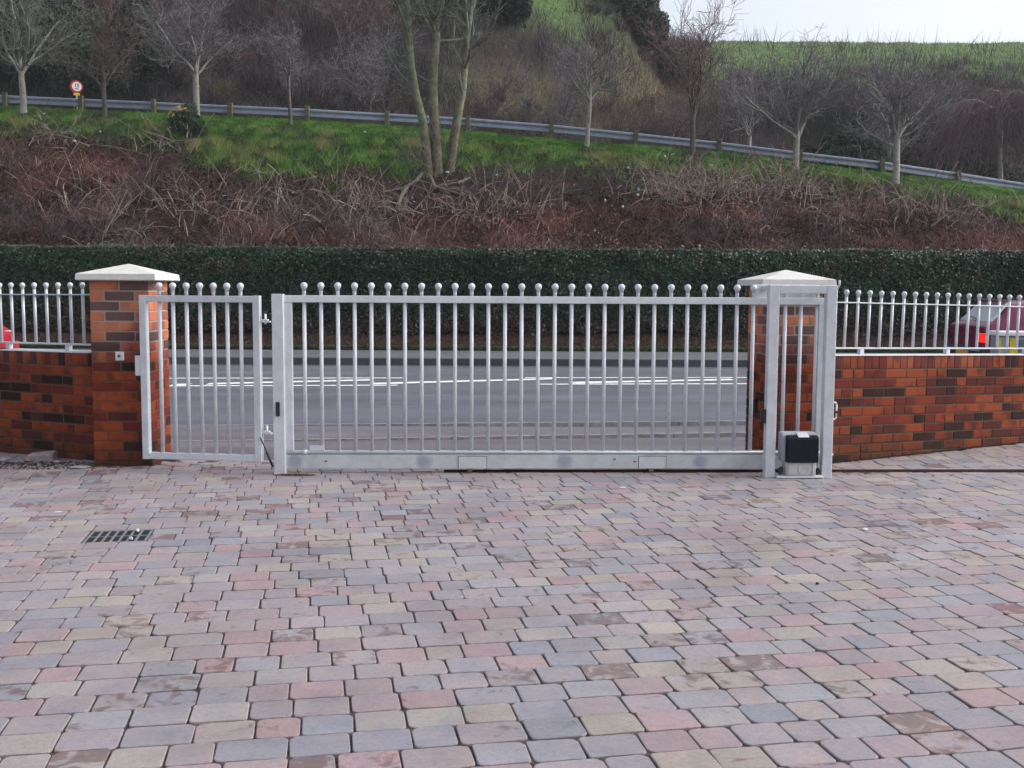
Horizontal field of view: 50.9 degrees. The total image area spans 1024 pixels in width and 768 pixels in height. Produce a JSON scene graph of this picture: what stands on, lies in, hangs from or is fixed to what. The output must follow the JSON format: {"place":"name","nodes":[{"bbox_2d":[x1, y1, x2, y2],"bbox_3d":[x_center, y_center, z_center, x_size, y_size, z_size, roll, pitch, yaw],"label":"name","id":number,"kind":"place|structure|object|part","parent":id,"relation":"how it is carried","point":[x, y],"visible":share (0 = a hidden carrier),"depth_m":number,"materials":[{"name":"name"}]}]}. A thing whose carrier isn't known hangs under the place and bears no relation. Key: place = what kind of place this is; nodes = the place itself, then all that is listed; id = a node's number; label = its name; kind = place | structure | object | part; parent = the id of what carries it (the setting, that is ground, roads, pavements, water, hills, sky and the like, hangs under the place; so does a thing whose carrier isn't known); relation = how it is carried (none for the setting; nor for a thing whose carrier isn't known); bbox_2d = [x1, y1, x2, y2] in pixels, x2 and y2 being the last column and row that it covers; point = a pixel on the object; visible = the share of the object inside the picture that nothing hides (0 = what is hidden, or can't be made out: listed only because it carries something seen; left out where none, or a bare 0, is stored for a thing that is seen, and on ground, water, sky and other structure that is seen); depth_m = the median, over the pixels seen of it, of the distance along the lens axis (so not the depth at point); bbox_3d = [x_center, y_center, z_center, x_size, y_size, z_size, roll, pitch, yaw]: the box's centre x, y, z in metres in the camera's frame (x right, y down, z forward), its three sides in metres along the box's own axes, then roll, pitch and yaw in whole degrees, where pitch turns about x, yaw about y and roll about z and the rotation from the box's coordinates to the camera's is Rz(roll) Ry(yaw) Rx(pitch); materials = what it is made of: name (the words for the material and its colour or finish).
{"place":"outdoors","nodes":[
{"label":"outdoors","id":0,"kind":"place"},
{"bbox_2d":[170,440,744,458],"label":"footpath","id":1,"kind":"structure","parent":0,"point":[269,446],"depth_m":9.83,"materials":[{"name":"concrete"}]},
{"bbox_2d":[170,425,745,442],"bbox_3d":[-0.003,0.516,11.114,80.000,0.086,1.850,0,5,0],"label":"pavement edge","id":2,"kind":"object","parent":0,"point":[362,431],"visible":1,"depth_m":11.21,"materials":[{"name":"grey concrete"}]},
{"bbox_2d":[171,432,745,441],"bbox_3d":[-0.190,0.537,10.531,16.460,0.058,0.044,0,5,-9],"label":"edging strip","id":3,"kind":"object","parent":2,"relation":"on","point":[680,435],"visible":0.25,"depth_m":10.59,"materials":[{"name":"concrete"}]},
{"bbox_2d":[989,331,1023,352],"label":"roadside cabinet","id":4,"kind":"object","parent":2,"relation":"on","point":[1002,338],"visible":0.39,"depth_m":11.30,"materials":[{"name":"grey metal"}]},
{"bbox_2d":[169,365,747,427],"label":"road","id":5,"kind":"structure","parent":0,"point":[496,401],"depth_m":15.49,"materials":[{"name":"grey asphalt"}]},
{"bbox_2d":[0,326,19,347],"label":"hatchback car","id":6,"kind":"object","parent":5,"relation":"on","point":[6,334],"visible":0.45,"depth_m":20.74,"materials":[{"name":"red paint"}]},
{"bbox_2d":[177,379,369,384],"bbox_3d":[-3.848,-0.031,17.503,3.315,0.002,0.300,-2,5,-20],"label":"road marking","id":7,"kind":"object","parent":5,"relation":"on","point":[293,381],"visible":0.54,"depth_m":17.63,"materials":[{"name":"paint"}]},
{"bbox_2d":[170,385,396,385],"bbox_3d":[-4.283,0.026,16.830,4.967,0.001,0.171,0,5,-5],"label":"road marking","id":8,"kind":"object","parent":5,"relation":"on","point":[293,385],"visible":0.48,"depth_m":16.91,"materials":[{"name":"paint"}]},
{"bbox_2d":[168,357,747,366],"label":"kerb","id":9,"kind":"structure","parent":5,"relation":"on","point":[493,361],"depth_m":22.25,"materials":[{"name":"grey concrete"}]},
{"bbox_2d":[169,364,746,367],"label":"gutter channel","id":10,"kind":"object","parent":5,"relation":"on","point":[469,366],"visible":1,"depth_m":22.03,"materials":[{"name":"grey asphalt"}]},
{"bbox_2d":[171,420,745,426],"bbox_3d":[-0.792,0.472,12.234,16.460,0.058,0.060,0,5,-6],"label":"edging strip","id":11,"kind":"object","parent":5,"relation":"on","point":[607,424],"visible":0.23,"depth_m":12.35,"materials":[{"name":"concrete"}]},
{"bbox_2d":[374,378,551,383],"bbox_3d":[-0.795,-0.048,17.889,3.320,0.005,0.296,-2,5,-22],"label":"road marking","id":12,"kind":"object","parent":5,"relation":"on","point":[458,381],"visible":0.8,"depth_m":17.80,"materials":[{"name":"paint"}]},
{"bbox_2d":[525,377,746,377],"bbox_3d":[4.051,-0.116,19.005,7.691,0.006,0.170,0,5,-5],"label":"road marking","id":13,"kind":"object","parent":5,"relation":"on","point":[632,377],"visible":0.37,"depth_m":18.85,"materials":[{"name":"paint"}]},
{"bbox_2d":[540,383,746,384],"bbox_3d":[3.887,-0.005,17.669,6.907,0.002,0.170,0,5,-5],"label":"road marking","id":14,"kind":"object","parent":5,"relation":"on","point":[664,383],"visible":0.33,"depth_m":17.64,"materials":[{"name":"paint"}]},
{"bbox_2d":[573,379,732,383],"bbox_3d":[2.399,-0.051,18.118,3.034,0.005,0.342,-1,5,-17],"label":"road marking","id":15,"kind":"object","parent":5,"relation":"on","point":[650,381],"visible":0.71,"depth_m":18.02,"materials":[{"name":"paint"}]},
{"bbox_2d":[947,299,1023,352],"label":"hatchback car","id":16,"kind":"object","parent":5,"relation":"on","point":[982,326],"visible":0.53,"depth_m":19.06,"materials":[{"name":"red paint"}]},
{"bbox_3d":[8.532,-1.302,19.407,0.341,0.359,1.280,0,5,0],"label":"rear window","id":17,"kind":"part","parent":16,"relation":"part of","materials":[{"name":"grey glass"}]},
{"bbox_2d":[29,348,906,359],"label":"pavement","id":18,"kind":"structure","parent":0,"point":[477,354],"depth_m":23.74,"materials":[{"name":"grey asphalt"}]},
{"bbox_2d":[20,344,942,352],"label":"mossy kerb","id":19,"kind":"structure","parent":18,"relation":"on","point":[431,348],"depth_m":25.11,"materials":[{"name":"grey concrete"}]},
{"bbox_2d":[14,328,947,351],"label":"verge","id":20,"kind":"structure","parent":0,"point":[300,342],"depth_m":25.88,"materials":[{"name":"plant"}]},
{"bbox_2d":[0,241,1023,337],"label":"clipped hedge","id":21,"kind":"object","parent":20,"relation":"on","point":[266,272],"visible":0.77,"depth_m":26.00,"materials":[{"name":"green plant"}]},
{"bbox_2d":[0,442,1023,767],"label":"paved yard","id":22,"kind":"structure","parent":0,"point":[242,614],"depth_m":4.50,"materials":[{"name":"stone"}]},
{"bbox_2d":[0,457,10,460],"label":"stone","id":23,"kind":"object","parent":22,"relation":"on","point":[5,458],"visible":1,"depth_m":8.28,"materials":[{"name":"grey stone"}]},
{"bbox_2d":[27,450,56,460],"bbox_3d":[-3.650,0.563,8.357,0.194,0.068,0.106,-3,10,-5],"label":"broken brick","id":24,"kind":"object","parent":22,"relation":"on","point":[44,456],"visible":0.92,"depth_m":8.31,"materials":[{"name":"stone"}]},
{"bbox_2d":[0,347,94,460],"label":"boundary wall","id":25,"kind":"structure","parent":22,"relation":"on","point":[46,401],"depth_m":8.46,"materials":[{"name":"brick"}]},
{"bbox_2d":[0,282,91,352],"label":"railing","id":26,"kind":"object","parent":25,"relation":"on","point":[68,347],"depth_m":8.52,"materials":[{"name":"metal"}]},
{"bbox_2d":[0,461,130,469],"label":"loose soil","id":27,"kind":"structure","parent":22,"relation":"on","point":[31,463],"depth_m":8.08,"materials":[{"name":"brown soil"}]},
{"bbox_2d":[68,465,90,468],"bbox_3d":[-3.210,0.616,7.976,0.156,0.022,0.073,-1,5,-16],"label":"stone","id":28,"kind":"object","parent":22,"relation":"on","point":[80,466],"visible":1,"depth_m":7.96,"materials":[{"name":"grey stone"}]},
{"bbox_2d":[82,529,153,543],"bbox_3d":[-2.178,0.869,5.951,0.332,0.059,0.300,-1,5,-10],"label":"drain grate","id":29,"kind":"object","parent":22,"relation":"on","point":[118,536],"visible":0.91,"depth_m":5.95,"materials":[{"name":"metal"}]},
{"bbox_2d":[94,465,152,466],"bbox_3d":[-2.920,0.612,8.066,0.444,0.010,0.052,0,5,0],"label":"foot grime","id":30,"kind":"object","parent":22,"relation":"on","point":[125,465],"visible":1,"depth_m":8.07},
{"bbox_2d":[75,264,179,465],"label":"brick pillar","id":31,"kind":"structure","parent":22,"relation":"on","point":[115,292],"depth_m":8.04,"materials":[{"name":"brick"}]},
{"bbox_2d":[115,352,123,360],"bbox_3d":[-2.921,-0.208,8.000,0.062,0.066,0.026,0,5,0],"label":"key switch","id":32,"kind":"object","parent":31,"relation":"attached to","point":[119,356],"visible":1,"depth_m":7.99,"materials":[{"name":"white plastic"}]},
{"bbox_2d":[271,294,286,473],"bbox_3d":[-1.714,0.013,7.909,0.084,1.345,0.096,0,5,-2],"label":"gate post","id":33,"kind":"object","parent":22,"relation":"on","point":[278,373],"visible":0.89,"depth_m":7.88,"materials":[{"name":"metal"}]},
{"bbox_2d":[135,282,272,461],"bbox_3d":[-2.268,-0.088,7.890,1.038,1.308,0.058,1,5,7],"label":"gate leaf","id":34,"kind":"object","parent":33,"relation":"attached to","point":[142,365],"visible":1,"depth_m":7.88,"materials":[{"name":"metal"}]},
{"bbox_2d":[260,437,273,466],"bbox_3d":[-1.798,0.502,7.887,0.103,0.230,0.017,-3,6,-32],"label":"gate closer","id":35,"kind":"object","parent":34,"relation":"attached to","point":[269,458],"visible":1,"depth_m":7.89,"materials":[{"name":"black metal"}]},
{"bbox_2d":[274,473,314,475],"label":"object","id":36,"kind":"object","parent":22,"relation":"on","point":[296,474],"visible":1,"depth_m":7.90,"materials":[{"name":"grey metal"}]},
{"bbox_2d":[444,469,1023,472],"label":"gate track","id":37,"kind":"structure","parent":22,"relation":"on","point":[718,470],"depth_m":8.11,"materials":[{"name":"metal"}]},
{"bbox_2d":[284,282,823,471],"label":"sliding gate","id":38,"kind":"structure","parent":37,"relation":"on","point":[321,457],"depth_m":8.01,"materials":[{"name":"metal"}]},
{"bbox_2d":[737,270,836,449],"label":"brick pillar","id":39,"kind":"structure","parent":22,"relation":"on","point":[785,277],"depth_m":8.35,"materials":[{"name":"brick"}]},
{"bbox_2d":[753,398,756,412],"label":"wall photocell","id":40,"kind":"structure","parent":39,"relation":"attached to","point":[754,405],"depth_m":8.50,"materials":[{"name":"black plastic"}]},
{"bbox_2d":[835,220,841,355],"bbox_3d":[2.462,-0.719,8.116,0.016,1.027,0.074,0,5,0],"label":"aerial","id":41,"kind":"object","parent":39,"relation":"attached to","point":[839,282],"visible":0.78,"depth_m":8.08,"materials":[{"name":"metal"}]},
{"bbox_2d":[755,284,837,477],"bbox_3d":[2.105,-0.022,7.963,0.571,1.424,0.345,0,5,-2],"label":"guide frame","id":42,"kind":"object","parent":22,"relation":"on","point":[773,294],"visible":1,"depth_m":7.84,"materials":[{"name":"metal"}]},
{"bbox_2d":[777,431,820,475],"bbox_3d":[2.112,0.509,7.906,0.334,0.321,0.172,0,5,-2],"label":"gate motor","id":43,"kind":"object","parent":42,"relation":"on","point":[798,453],"visible":1,"depth_m":7.84,"materials":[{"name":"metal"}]},
{"bbox_2d":[832,442,1022,463],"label":"foot grime","id":44,"kind":"object","parent":22,"relation":"on","point":[928,452],"visible":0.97,"depth_m":8.89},
{"bbox_2d":[832,355,1023,462],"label":"boundary wall","id":45,"kind":"structure","parent":22,"relation":"on","point":[893,406],"depth_m":8.88,"materials":[{"name":"brick"}]},
{"bbox_2d":[836,290,1023,355],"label":"wall railing","id":46,"kind":"object","parent":45,"relation":"on","point":[945,348],"depth_m":8.97,"materials":[{"name":"metal"}]},
{"bbox_2d":[0,106,1023,254],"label":"bank","id":47,"kind":"structure","parent":0,"point":[511,188],"depth_m":34.63,"materials":[{"name":"green plant"}]},
{"bbox_2d":[0,0,92,112],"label":"bare tree","id":48,"kind":"object","parent":47,"relation":"on","point":[21,68],"visible":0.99,"depth_m":39.68,"materials":[{"name":"grey plant"}]},
{"bbox_2d":[70,80,82,107],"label":"speed sign","id":49,"kind":"object","parent":47,"relation":"on","point":[76,86],"visible":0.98,"depth_m":43.13,"materials":[{"name":"metal"}]},
{"bbox_2d":[23,0,169,116],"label":"bare tree","id":50,"kind":"object","parent":47,"relation":"on","point":[104,38],"visible":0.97,"depth_m":39.81,"materials":[{"name":"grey plant"}]},
{"bbox_2d":[105,190,142,235],"bbox_3d":[-11.094,-4.635,30.497,1.248,1.773,0.119,0,5,-6],"label":"dead sapling","id":51,"kind":"object","parent":47,"relation":"on","point":[121,210],"visible":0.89,"depth_m":30.48,"materials":[{"name":"grey plant"}]},
{"bbox_2d":[162,101,208,137],"bbox_3d":[-11.463,-9.202,37.851,1.616,1.546,1.651,0,5,0],"label":"gorse bush","id":52,"kind":"object","parent":47,"relation":"on","point":[191,120],"visible":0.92,"depth_m":37.59,"materials":[{"name":"green plant"}]},
{"bbox_2d":[126,0,254,114],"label":"bare tree","id":53,"kind":"object","parent":47,"relation":"on","point":[174,47],"visible":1,"depth_m":39.14,"materials":[{"name":"grey plant"}]},
{"bbox_2d":[240,15,316,124],"bbox_3d":[-8.543,-11.560,40.071,2.609,4.114,3.592,0,5,0],"label":"bare tree","id":54,"kind":"object","parent":47,"relation":"on","point":[286,54],"visible":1,"depth_m":39.66,"materials":[{"name":"grey plant"}]},
{"bbox_2d":[356,0,515,210],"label":"multi stem tree","id":55,"kind":"object","parent":47,"relation":"on","point":[432,156],"visible":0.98,"depth_m":35.33,"materials":[{"name":"brown plant"}]},
{"bbox_2d":[0,94,1023,255],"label":"bramble thicket","id":56,"kind":"object","parent":47,"relation":"on","point":[900,243],"visible":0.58,"depth_m":32.27,"materials":[{"name":"brown plant"}]},
{"bbox_2d":[0,104,1023,224],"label":"bank grass","id":57,"kind":"structure","parent":47,"relation":"on","point":[213,137],"depth_m":38.22,"materials":[{"name":"green plant"}]},
{"bbox_2d":[0,92,1023,188],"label":"crash barrier","id":58,"kind":"object","parent":47,"relation":"on","point":[386,117],"visible":0.84,"depth_m":41.25,"materials":[{"name":"metal"}]},
{"bbox_2d":[539,21,649,146],"bbox_3d":[2.858,-11.152,39.374,4.003,4.975,3.768,3,6,27],"label":"bare tree","id":59,"kind":"object","parent":47,"relation":"on","point":[589,97],"visible":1,"depth_m":39.68,"materials":[{"name":"grey plant"}]},
{"bbox_2d":[625,0,748,154],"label":"bare tree","id":60,"kind":"object","parent":47,"relation":"on","point":[694,77],"visible":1,"depth_m":39.41,"materials":[{"name":"grey plant"}]},
{"bbox_2d":[717,23,866,168],"bbox_3d":[9.842,-10.512,38.565,5.422,5.625,4.117,-3,6,-35],"label":"bare tree","id":61,"kind":"object","parent":47,"relation":"on","point":[798,124],"visible":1,"depth_m":38.98,"materials":[{"name":"grey plant"}]},
{"bbox_2d":[829,40,972,183],"bbox_3d":[14.017,-9.776,39.031,5.345,5.255,4.354,0,5,0],"label":"bare tree","id":62,"kind":"object","parent":47,"relation":"on","point":[891,115],"visible":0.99,"depth_m":38.61,"materials":[{"name":"grey plant"}]},
{"bbox_2d":[900,88,1023,182],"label":"weeping tree","id":63,"kind":"object","parent":47,"relation":"on","point":[977,120],"visible":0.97,"depth_m":46.29,"materials":[{"name":"brown plant"}]},
{"bbox_2d":[0,0,1023,142],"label":"hill","id":64,"kind":"structure","parent":0,"point":[481,49],"depth_m":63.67,"materials":[{"name":"green plant"}]},
{"bbox_2d":[0,0,55,63],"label":"evergreen bush","id":65,"kind":"object","parent":64,"relation":"on","point":[24,8],"visible":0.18,"depth_m":54.24,"materials":[{"name":"green plant"}]},
{"bbox_2d":[0,0,133,99],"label":"evergreen bush","id":66,"kind":"object","parent":64,"relation":"on","point":[49,74],"visible":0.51,"depth_m":51.65,"materials":[{"name":"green plant"}]},
{"bbox_2d":[89,0,176,82],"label":"evergreen bush","id":67,"kind":"object","parent":64,"relation":"on","point":[140,58],"visible":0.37,"depth_m":53.60,"materials":[{"name":"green plant"}]},
{"bbox_2d":[106,0,186,24],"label":"bare tree","id":68,"kind":"object","parent":64,"relation":"on","point":[158,2],"visible":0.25,"depth_m":56.49,"materials":[{"name":"grey plant"}]},
{"bbox_2d":[308,0,401,57],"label":"bare tree","id":69,"kind":"object","parent":64,"relation":"on","point":[337,8],"visible":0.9,"depth_m":58.55,"materials":[{"name":"grey plant"}]},
{"bbox_2d":[309,9,425,112],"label":"bare tree","id":70,"kind":"object","parent":64,"relation":"on","point":[373,75],"visible":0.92,"depth_m":53.36,"materials":[{"name":"grey plant"}]},
{"bbox_2d":[464,49,534,119],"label":"shrub","id":71,"kind":"object","parent":64,"relation":"on","point":[493,100],"visible":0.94,"depth_m":54.87,"materials":[{"name":"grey plant"}]},
{"bbox_2d":[468,0,532,23],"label":"evergreen bush","id":72,"kind":"object","parent":64,"relation":"on","point":[511,8],"visible":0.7,"depth_m":63.32,"materials":[{"name":"green plant"}]},
{"bbox_2d":[0,1,1022,181],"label":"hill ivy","id":73,"kind":"object","parent":64,"relation":"on","point":[403,91],"visible":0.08,"depth_m":55.57,"materials":[{"name":"green plant"}]},
{"bbox_2d":[0,0,1023,182],"bbox_3d":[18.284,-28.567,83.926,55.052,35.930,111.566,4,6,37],"label":"hill scrub","id":74,"kind":"object","parent":64,"relation":"on","point":[817,136],"visible":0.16,"depth_m":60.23,"materials":[{"name":"brown plant"}]},
{"bbox_2d":[510,40,605,138],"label":"shrub","id":75,"kind":"object","parent":64,"relation":"on","point":[565,119],"visible":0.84,"depth_m":52.78,"materials":[{"name":"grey plant"}]},
{"bbox_2d":[610,0,642,4],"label":"evergreen bush","id":76,"kind":"object","parent":64,"relation":"on","point":[623,1],"visible":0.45,"depth_m":74.84,"materials":[{"name":"green plant"}]},
{"bbox_2d":[620,0,670,51],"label":"evergreen bush","id":77,"kind":"object","parent":64,"relation":"on","point":[640,8],"visible":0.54,"depth_m":76.09,"materials":[{"name":"green plant"}]},
{"bbox_2d":[605,78,724,149],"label":"shrub","id":78,"kind":"object","parent":64,"relation":"on","point":[677,121],"visible":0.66,"depth_m":50.93,"materials":[{"name":"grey plant"}]},
{"bbox_2d":[648,44,686,88],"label":"evergreen bush","id":79,"kind":"object","parent":64,"relation":"on","point":[658,65],"visible":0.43,"depth_m":78.64,"materials":[{"name":"green plant"}]},
{"bbox_2d":[704,51,812,154],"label":"bare tree","id":80,"kind":"object","parent":64,"relation":"on","point":[748,129],"visible":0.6,"depth_m":50.90,"materials":[{"name":"grey plant"}]},
{"bbox_2d":[800,129,900,172],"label":"evergreen bush","id":81,"kind":"object","parent":64,"relation":"on","point":[832,146],"visible":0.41,"depth_m":49.94,"materials":[{"name":"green plant"}]},
{"bbox_2d":[848,72,942,171],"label":"bare tree","id":82,"kind":"object","parent":64,"relation":"on","point":[887,147],"visible":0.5,"depth_m":50.05,"materials":[{"name":"grey plant"}]},
{"bbox_2d":[884,137,974,179],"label":"evergreen bush","id":83,"kind":"object","parent":64,"relation":"on","point":[919,157],"visible":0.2,"depth_m":49.89,"materials":[{"name":"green plant"}]},
{"bbox_2d":[957,135,1023,182],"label":"evergreen bush","id":84,"kind":"object","parent":64,"relation":"on","point":[1006,170],"visible":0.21,"depth_m":51.16,"materials":[{"name":"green plant"}]},
{"bbox_2d":[656,0,1023,43],"label":"sky","id":85,"kind":"structure","parent":0,"point":[955,18],"materials":[{"name":"white"}]}
]}

